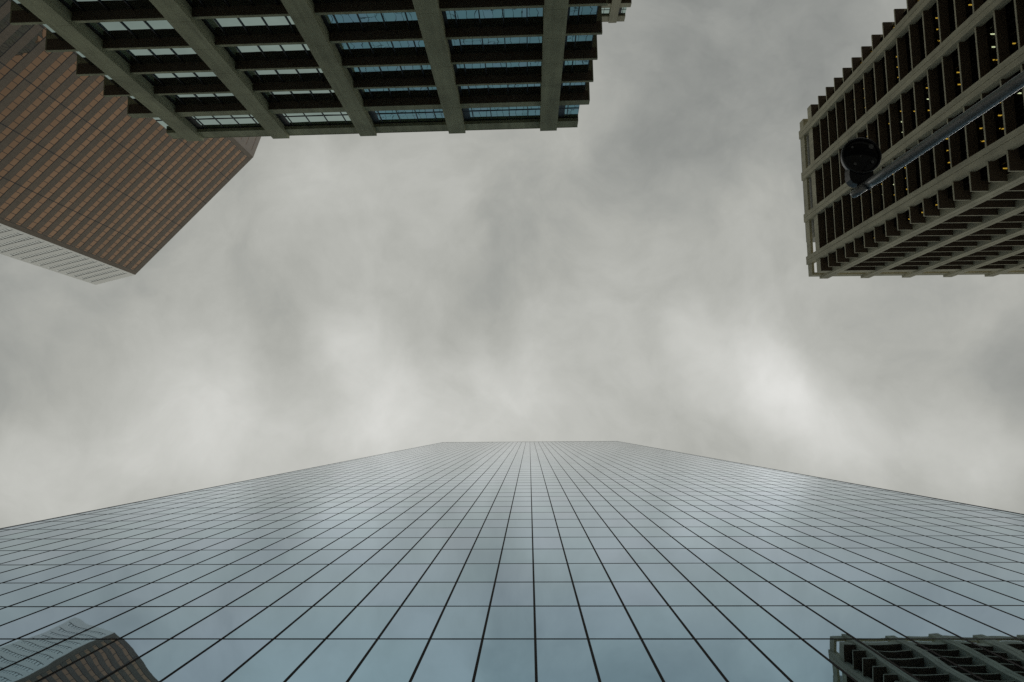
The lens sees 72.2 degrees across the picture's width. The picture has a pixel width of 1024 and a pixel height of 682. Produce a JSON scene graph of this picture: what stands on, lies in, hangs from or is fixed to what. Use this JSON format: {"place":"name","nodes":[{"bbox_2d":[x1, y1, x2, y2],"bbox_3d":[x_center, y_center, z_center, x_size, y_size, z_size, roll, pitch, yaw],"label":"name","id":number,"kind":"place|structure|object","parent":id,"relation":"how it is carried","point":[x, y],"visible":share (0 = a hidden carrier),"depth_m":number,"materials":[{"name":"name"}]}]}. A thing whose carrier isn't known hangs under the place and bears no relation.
{"place":"outdoors","nodes":[
{"label":"outdoors","id":0,"kind":"place"},
{"bbox_2d":[0,0,260,284],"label":"brown stone tower","id":1,"kind":"structure","parent":0,"point":[97,187],"depth_m":195.26,"materials":[{"name":"orange stone"}]},
{"bbox_2d":[0,0,7,7],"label":"ribbon window","id":2,"kind":"structure","parent":1,"relation":"in","point":[2,2],"depth_m":141.71,"materials":[{"name":"brown glass"}]},
{"bbox_2d":[0,12,9,32],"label":"ribbon window","id":3,"kind":"structure","parent":1,"relation":"in","point":[5,22],"depth_m":144.93,"materials":[{"name":"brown glass"}]},
{"bbox_2d":[0,228,11,232],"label":"ribbon window","id":4,"kind":"structure","parent":1,"relation":"in","point":[4,230],"depth_m":186.35,"materials":[{"name":"grey glass"}]},
{"bbox_2d":[0,232,22,239],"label":"ribbon window","id":5,"kind":"structure","parent":1,"relation":"in","point":[16,234],"depth_m":190.30,"materials":[{"name":"grey glass"}]},
{"bbox_2d":[0,236,32,246],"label":"ribbon window","id":6,"kind":"structure","parent":1,"relation":"in","point":[26,238],"depth_m":194.34,"materials":[{"name":"grey glass"}]},
{"bbox_2d":[0,25,33,56],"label":"ribbon window","id":7,"kind":"structure","parent":1,"relation":"in","point":[18,34],"depth_m":148.99,"materials":[{"name":"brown glass"}]},
{"bbox_2d":[0,240,43,252],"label":"ribbon window","id":8,"kind":"structure","parent":1,"relation":"in","point":[36,242],"depth_m":198.34,"materials":[{"name":"grey glass"}]},
{"bbox_2d":[0,27,45,79],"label":"ribbon window","id":9,"kind":"structure","parent":1,"relation":"in","point":[41,35],"depth_m":152.82,"materials":[{"name":"brown glass"}]},
{"bbox_2d":[0,50,52,101],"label":"ribbon window","id":10,"kind":"structure","parent":1,"relation":"in","point":[41,57],"depth_m":156.63,"materials":[{"name":"brown glass"}]},
{"bbox_2d":[8,244,53,255],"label":"ribbon window","id":11,"kind":"structure","parent":1,"relation":"in","point":[48,245],"depth_m":202.40,"materials":[{"name":"grey glass"}]},
{"bbox_2d":[0,52,72,122],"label":"ribbon window","id":12,"kind":"structure","parent":1,"relation":"in","point":[59,61],"depth_m":160.62,"materials":[{"name":"brown glass"}]},
{"bbox_2d":[0,60,76,142],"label":"ribbon window","id":13,"kind":"structure","parent":1,"relation":"in","point":[72,68],"depth_m":164.47,"materials":[{"name":"brown glass"}]},
{"bbox_2d":[19,248,61,259],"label":"ribbon window","id":14,"kind":"structure","parent":1,"relation":"in","point":[56,249],"depth_m":206.45,"materials":[{"name":"grey glass"}]},
{"bbox_2d":[0,76,88,161],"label":"ribbon window","id":15,"kind":"structure","parent":1,"relation":"in","point":[81,79],"depth_m":168.37,"materials":[{"name":"brown glass"}]},
{"bbox_2d":[28,251,71,262],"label":"ribbon window","id":16,"kind":"structure","parent":1,"relation":"in","point":[66,252],"depth_m":210.49,"materials":[{"name":"grey glass"}]},
{"bbox_2d":[0,91,103,197],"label":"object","id":17,"kind":"structure","parent":1,"relation":"in","point":[99,97],"depth_m":176.15,"materials":[{"name":"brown glass"}]},
{"bbox_2d":[0,75,103,179],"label":"ribbon window","id":18,"kind":"structure","parent":1,"relation":"in","point":[100,79],"depth_m":172.32,"materials":[{"name":"brown glass"}]},
{"bbox_2d":[37,254,80,265],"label":"ribbon window","id":19,"kind":"structure","parent":1,"relation":"in","point":[76,255],"depth_m":214.56,"materials":[{"name":"grey glass"}]},
{"bbox_2d":[0,97,120,213],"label":"ribbon window","id":20,"kind":"structure","parent":1,"relation":"in","point":[106,107],"depth_m":180.11,"materials":[{"name":"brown glass"}]},
{"bbox_2d":[5,99,127,220],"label":"ribbon window","id":21,"kind":"structure","parent":1,"relation":"in","point":[124,105],"depth_m":184.07,"materials":[{"name":"brown glass"}]},
{"bbox_2d":[46,257,88,268],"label":"ribbon window","id":22,"kind":"structure","parent":1,"relation":"in","point":[85,258],"depth_m":218.58,"materials":[{"name":"grey glass"}]},
{"bbox_2d":[16,115,131,225],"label":"ribbon window","id":23,"kind":"structure","parent":1,"relation":"in","point":[127,118],"depth_m":188.06,"materials":[{"name":"brown glass"}]},
{"bbox_2d":[55,261,96,271],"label":"ribbon window","id":24,"kind":"structure","parent":1,"relation":"in","point":[74,266],"depth_m":222.68,"materials":[{"name":"grey glass"}]},
{"bbox_2d":[65,263,104,273],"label":"ribbon window","id":25,"kind":"structure","parent":1,"relation":"in","point":[101,264],"depth_m":226.74,"materials":[{"name":"grey glass"}]},
{"bbox_2d":[27,118,145,229],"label":"ribbon window","id":26,"kind":"structure","parent":1,"relation":"in","point":[140,120],"depth_m":192.19,"materials":[{"name":"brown glass"}]},
{"bbox_2d":[73,266,111,276],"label":"ribbon window","id":27,"kind":"structure","parent":1,"relation":"in","point":[108,266],"depth_m":230.76,"materials":[{"name":"grey glass"}]},
{"bbox_2d":[38,119,156,233],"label":"ribbon window","id":28,"kind":"structure","parent":1,"relation":"in","point":[153,121],"depth_m":196.27,"materials":[{"name":"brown glass"}]},
{"bbox_2d":[80,269,117,278],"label":"ribbon window","id":29,"kind":"structure","parent":1,"relation":"in","point":[115,269],"depth_m":234.79,"materials":[{"name":"grey glass"}]},
{"bbox_2d":[48,125,164,237],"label":"ribbon window","id":30,"kind":"structure","parent":1,"relation":"in","point":[139,148],"depth_m":200.29,"materials":[{"name":"brown glass"}]},
{"bbox_2d":[89,272,125,281],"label":"ribbon window","id":31,"kind":"structure","parent":1,"relation":"in","point":[123,272],"depth_m":239.36,"materials":[{"name":"grey glass"}]},
{"bbox_2d":[57,133,168,241],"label":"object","id":32,"kind":"structure","parent":1,"relation":"in","point":[132,168],"depth_m":204.34,"materials":[{"name":"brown glass"}]},
{"bbox_2d":[66,139,177,244],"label":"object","id":33,"kind":"structure","parent":1,"relation":"in","point":[153,160],"depth_m":208.42,"materials":[{"name":"brown glass"}]},
{"bbox_2d":[75,139,187,247],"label":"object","id":34,"kind":"structure","parent":1,"relation":"in","point":[181,144],"depth_m":212.53,"materials":[{"name":"orange metal"}]},
{"bbox_2d":[84,141,199,251],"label":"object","id":35,"kind":"structure","parent":1,"relation":"in","point":[194,143],"depth_m":216.70,"materials":[{"name":"orange metal"}]},
{"bbox_2d":[92,138,213,254],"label":"ribbon window","id":36,"kind":"structure","parent":1,"relation":"in","point":[208,140],"depth_m":220.84,"materials":[{"name":"orange metal"}]},
{"bbox_2d":[100,138,224,257],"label":"ribbon window","id":37,"kind":"structure","parent":1,"relation":"in","point":[219,140],"depth_m":224.97,"materials":[{"name":"orange metal"}]},
{"bbox_2d":[108,140,230,260],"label":"ribbon window","id":38,"kind":"structure","parent":1,"relation":"in","point":[228,142],"depth_m":229.02,"materials":[{"name":"orange metal"}]},
{"bbox_2d":[115,145,235,263],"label":"ribbon window","id":39,"kind":"structure","parent":1,"relation":"in","point":[233,147],"depth_m":233.14,"materials":[{"name":"orange metal"}]},
{"bbox_2d":[123,150,240,266],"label":"ribbon window","id":40,"kind":"structure","parent":1,"relation":"in","point":[238,152],"depth_m":237.44,"materials":[{"name":"brown glass"}]},
{"bbox_2d":[131,155,246,269],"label":"ribbon window","id":41,"kind":"structure","parent":1,"relation":"in","point":[244,157],"depth_m":242.19,"materials":[{"name":"brown glass"}]},
{"bbox_2d":[10,0,607,140],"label":"ledged office tower","id":42,"kind":"structure","parent":0,"point":[193,70],"depth_m":60.33,"materials":[{"name":"grey concrete"}]},
{"bbox_2d":[13,0,30,12],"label":"window","id":43,"kind":"structure","parent":42,"relation":"in","point":[16,1],"depth_m":52.41,"materials":[{"name":"grey glass"}]},
{"bbox_2d":[43,24,65,40],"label":"window","id":44,"kind":"structure","parent":42,"relation":"in","point":[45,25],"depth_m":56.01,"materials":[{"name":"grey glass"}]},
{"bbox_2d":[76,51,94,64],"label":"window","id":45,"kind":"structure","parent":42,"relation":"in","point":[78,52],"depth_m":59.90,"materials":[{"name":"grey glass"}]},
{"bbox_2d":[60,0,155,11],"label":"window","id":46,"kind":"structure","parent":42,"relation":"in","point":[74,5],"depth_m":52.53,"materials":[{"name":"black glass"}]},
{"bbox_2d":[105,75,120,86],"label":"window","id":47,"kind":"structure","parent":42,"relation":"in","point":[107,76],"depth_m":63.90,"materials":[{"name":"grey glass"}]},
{"bbox_2d":[85,20,181,39],"bbox_3d":[-29.560,-24.777,55.266,7.450,3.630,0.120,-1,-97,1],"label":"window","id":48,"kind":"structure","parent":42,"relation":"in","point":[160,29],"depth_m":55.85,"materials":[{"name":"grey glass"}]},
{"bbox_2d":[130,96,143,105],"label":"window","id":49,"kind":"structure","parent":42,"relation":"in","point":[132,97],"depth_m":67.75,"materials":[{"name":"grey glass"}]},
{"bbox_2d":[115,48,204,64],"bbox_3d":[-29.464,-24.311,59.167,7.450,3.630,0.120,-1,-97,1],"label":"window","id":50,"kind":"structure","parent":42,"relation":"in","point":[172,55],"depth_m":59.79,"materials":[{"name":"grey glass"}]},
{"bbox_2d":[153,117,172,129],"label":"window","id":51,"kind":"structure","parent":42,"relation":"in","point":[158,119],"depth_m":71.98,"materials":[{"name":"grey glass"}]},
{"bbox_2d":[142,72,223,85],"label":"window","id":52,"kind":"structure","parent":42,"relation":"in","point":[163,79],"depth_m":63.75,"materials":[{"name":"grey glass"}]},
{"bbox_2d":[165,93,240,104],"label":"window","id":53,"kind":"structure","parent":42,"relation":"in","point":[220,98],"depth_m":67.68,"materials":[{"name":"grey glass"}]},
{"bbox_2d":[185,115,261,128],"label":"window","id":54,"kind":"structure","parent":42,"relation":"in","point":[227,121],"depth_m":71.83,"materials":[{"name":"grey glass"}]},
{"bbox_2d":[186,0,282,7],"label":"window","id":55,"kind":"structure","parent":42,"relation":"in","point":[193,3],"depth_m":52.58,"materials":[{"name":"black glass"}]},
{"bbox_2d":[202,16,299,36],"bbox_3d":[-20.305,-24.980,55.060,7.550,3.630,0.122,-1,-97,1],"label":"window","id":56,"kind":"structure","parent":42,"relation":"in","point":[249,26],"depth_m":55.63,"materials":[{"name":"grey glass"}]},
{"bbox_2d":[224,44,313,60],"bbox_3d":[-20.219,-24.518,58.962,7.550,3.630,0.120,-1,-97,1],"label":"window","id":57,"kind":"structure","parent":42,"relation":"in","point":[297,51],"depth_m":59.57,"materials":[{"name":"grey glass"}]},
{"bbox_2d":[244,69,326,82],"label":"window","id":58,"kind":"structure","parent":42,"relation":"in","point":[290,75],"depth_m":63.53,"materials":[{"name":"grey glass"}]},
{"bbox_2d":[261,90,338,102],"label":"window","id":59,"kind":"structure","parent":42,"relation":"in","point":[318,95],"depth_m":67.47,"materials":[{"name":"black glass"}]},
{"bbox_2d":[275,112,352,125],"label":"window","id":60,"kind":"structure","parent":42,"relation":"in","point":[327,118],"depth_m":71.62,"materials":[{"name":"grey glass"}]},
{"bbox_2d":[313,0,401,3],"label":"window","id":61,"kind":"structure","parent":42,"relation":"in","point":[315,1],"depth_m":52.65,"materials":[{"name":"black glass"}]},
{"bbox_2d":[321,12,419,32],"bbox_3d":[-10.965,-25.195,54.854,7.650,3.630,0.121,-1,-97,1],"label":"window","id":62,"kind":"structure","parent":42,"relation":"in","point":[341,23],"depth_m":55.43,"materials":[{"name":"blue glass"}]},
{"bbox_2d":[335,40,426,57],"bbox_3d":[-10.869,-24.727,58.755,7.650,3.630,0.121,-1,-97,1],"label":"window","id":63,"kind":"structure","parent":42,"relation":"in","point":[390,48],"depth_m":59.38,"materials":[{"name":"blue glass"}]},
{"bbox_2d":[348,65,432,79],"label":"window","id":64,"kind":"structure","parent":42,"relation":"in","point":[387,72],"depth_m":63.32,"materials":[{"name":"blue glass"}]},
{"bbox_2d":[358,87,438,99],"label":"window","id":65,"kind":"structure","parent":42,"relation":"in","point":[416,92],"depth_m":67.25,"materials":[{"name":"glass"}]},
{"bbox_2d":[368,109,445,123],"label":"window","id":66,"kind":"structure","parent":42,"relation":"in","point":[427,115],"depth_m":71.42,"materials":[{"name":"blue glass"}]},
{"bbox_2d":[442,8,543,28],"bbox_3d":[-1.475,-25.410,54.644,7.850,3.630,0.120,-1,-97,1],"label":"window","id":67,"kind":"structure","parent":42,"relation":"in","point":[527,17],"depth_m":55.21,"materials":[{"name":"blue glass"}]},
{"bbox_2d":[448,37,542,54],"bbox_3d":[-1.383,-24.942,58.545,7.850,3.630,0.121,-1,-97,1],"label":"window","id":68,"kind":"structure","parent":42,"relation":"in","point":[515,44],"depth_m":59.16,"materials":[{"name":"blue glass"}]},
{"bbox_2d":[453,62,541,76],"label":"window","id":69,"kind":"structure","parent":42,"relation":"in","point":[516,68],"depth_m":63.12,"materials":[{"name":"blue glass"}]},
{"bbox_2d":[458,84,540,96],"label":"window","id":70,"kind":"structure","parent":42,"relation":"in","point":[515,89],"depth_m":67.06,"materials":[{"name":"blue glass"}]},
{"bbox_2d":[462,106,540,120],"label":"window","id":71,"kind":"structure","parent":42,"relation":"in","point":[528,112],"depth_m":71.21,"materials":[{"name":"blue glass"}]},
{"bbox_2d":[558,105,579,117],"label":"window","id":72,"kind":"structure","parent":42,"relation":"in","point":[565,111],"depth_m":71.07,"materials":[{"name":"blue glass"}]},
{"bbox_2d":[560,82,584,93],"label":"window","id":73,"kind":"structure","parent":42,"relation":"in","point":[569,88],"depth_m":66.89,"materials":[{"name":"blue glass"}]},
{"bbox_2d":[562,60,588,73],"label":"window","id":74,"kind":"structure","parent":42,"relation":"in","point":[579,66],"depth_m":62.96,"materials":[{"name":"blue glass"}]},
{"bbox_2d":[564,35,592,50],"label":"window","id":75,"kind":"structure","parent":42,"relation":"in","point":[577,42],"depth_m":59.00,"materials":[{"name":"blue glass"}]},
{"bbox_2d":[567,6,596,24],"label":"window","id":76,"kind":"structure","parent":42,"relation":"in","point":[584,14],"depth_m":55.04,"materials":[{"name":"blue glass"}]},
{"bbox_2d":[0,441,1023,681],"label":"glass tower","id":77,"kind":"structure","parent":0,"point":[586,561],"depth_m":28.51,"materials":[{"name":"glass"}]},
{"bbox_2d":[0,0,1023,527],"label":"sky","id":78,"kind":"structure","parent":0,"point":[636,272],"materials":[{"name":"grey"}]},
{"bbox_2d":[601,0,631,22],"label":"ledged office tower","id":79,"kind":"structure","parent":0,"point":[613,11],"depth_m":149.09,"materials":[{"name":"concrete"}]},
{"bbox_2d":[602,8,609,14],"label":"window","id":80,"kind":"structure","parent":79,"relation":"in","point":[605,11],"depth_m":149.83,"materials":[{"name":"grey glass"}]},
{"bbox_2d":[618,7,626,14],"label":"window","id":81,"kind":"structure","parent":79,"relation":"in","point":[622,10],"depth_m":149.53,"materials":[{"name":"grey glass"}]},
{"bbox_2d":[799,0,1023,278],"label":"ledged office tower","id":82,"kind":"structure","parent":0,"point":[917,73],"depth_m":121.25,"materials":[{"name":"concrete"}]},
{"bbox_2d":[923,75,929,119],"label":"window","id":83,"kind":"structure","parent":82,"relation":"in","point":[925,84],"depth_m":115.69,"materials":[{"name":"black glass"}]},
{"bbox_2d":[928,134,934,179],"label":"window","id":84,"kind":"structure","parent":82,"relation":"in","point":[931,157],"depth_m":114.40,"materials":[{"name":"black glass"}]},
{"bbox_2d":[932,2,939,47],"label":"window","id":85,"kind":"structure","parent":82,"relation":"in","point":[934,8],"depth_m":112.74,"materials":[{"name":"black glass"}]},
{"bbox_2d":[937,62,944,108],"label":"window","id":86,"kind":"structure","parent":82,"relation":"in","point":[939,67],"depth_m":111.53,"materials":[{"name":"black glass"}]},
{"bbox_2d":[942,123,950,170],"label":"window","id":87,"kind":"structure","parent":82,"relation":"in","point":[945,142],"depth_m":110.31,"materials":[{"name":"black glass"}]},
{"bbox_2d":[947,185,952,197],"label":"window","id":88,"kind":"structure","parent":82,"relation":"in","point":[950,192],"depth_m":109.40,"materials":[{"name":"black glass"}]},
{"bbox_2d":[948,0,955,33],"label":"window","id":89,"kind":"structure","parent":82,"relation":"in","point":[950,2],"depth_m":108.66,"materials":[{"name":"black glass"}]},
{"bbox_2d":[952,48,960,96],"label":"window","id":90,"kind":"structure","parent":82,"relation":"in","point":[955,60],"depth_m":107.52,"materials":[{"name":"black glass"}]},
{"bbox_2d":[958,111,966,161],"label":"window","id":91,"kind":"structure","parent":82,"relation":"in","point":[962,143],"depth_m":106.19,"materials":[{"name":"black glass"}]},
{"bbox_2d":[963,176,969,189],"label":"window","id":92,"kind":"structure","parent":82,"relation":"in","point":[965,180],"depth_m":105.39,"materials":[{"name":"black glass"}]},
{"bbox_2d":[965,0,972,18],"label":"window","id":93,"kind":"structure","parent":82,"relation":"in","point":[968,3],"depth_m":104.49,"materials":[{"name":"black glass"}]},
{"bbox_2d":[968,33,978,83],"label":"window","id":94,"kind":"structure","parent":82,"relation":"in","point":[972,44],"depth_m":103.43,"materials":[{"name":"black glass"}]},
{"bbox_2d":[974,98,984,150],"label":"window","id":95,"kind":"structure","parent":82,"relation":"in","point":[979,121],"depth_m":102.05,"materials":[{"name":"black glass"}]},
{"bbox_2d":[980,165,987,179],"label":"window","id":96,"kind":"structure","parent":82,"relation":"in","point":[983,171],"depth_m":101.27,"materials":[{"name":"black glass"}]},
{"bbox_2d":[986,17,997,70],"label":"window","id":97,"kind":"structure","parent":82,"relation":"in","point":[991,42],"depth_m":99.37,"materials":[{"name":"black glass"}]},
{"bbox_2d":[992,84,1004,139],"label":"window","id":98,"kind":"structure","parent":82,"relation":"in","point":[998,113],"depth_m":97.95,"materials":[{"name":"black glass"}]},
{"bbox_2d":[999,155,1006,169],"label":"window","id":99,"kind":"structure","parent":82,"relation":"in","point":[1002,160],"depth_m":97.26,"materials":[{"name":"black glass"}]},
{"bbox_2d":[1005,0,1017,55],"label":"window","id":100,"kind":"structure","parent":82,"relation":"in","point":[1010,11],"depth_m":95.26,"materials":[{"name":"black glass"}]},
{"bbox_2d":[1012,69,1023,127],"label":"window","id":101,"kind":"structure","parent":82,"relation":"in","point":[1018,96],"depth_m":93.92,"materials":[{"name":"black glass"}]},
{"bbox_2d":[1019,144,1023,158],"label":"window","id":102,"kind":"structure","parent":82,"relation":"in","point":[1021,149],"depth_m":93.60,"materials":[{"name":"black glass"}]},
{"bbox_2d":[841,71,1023,197],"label":"street lamp","id":103,"kind":"object","parent":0,"point":[861,158],"visible":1,"depth_m":9.01,"materials":[{"name":"metal"}]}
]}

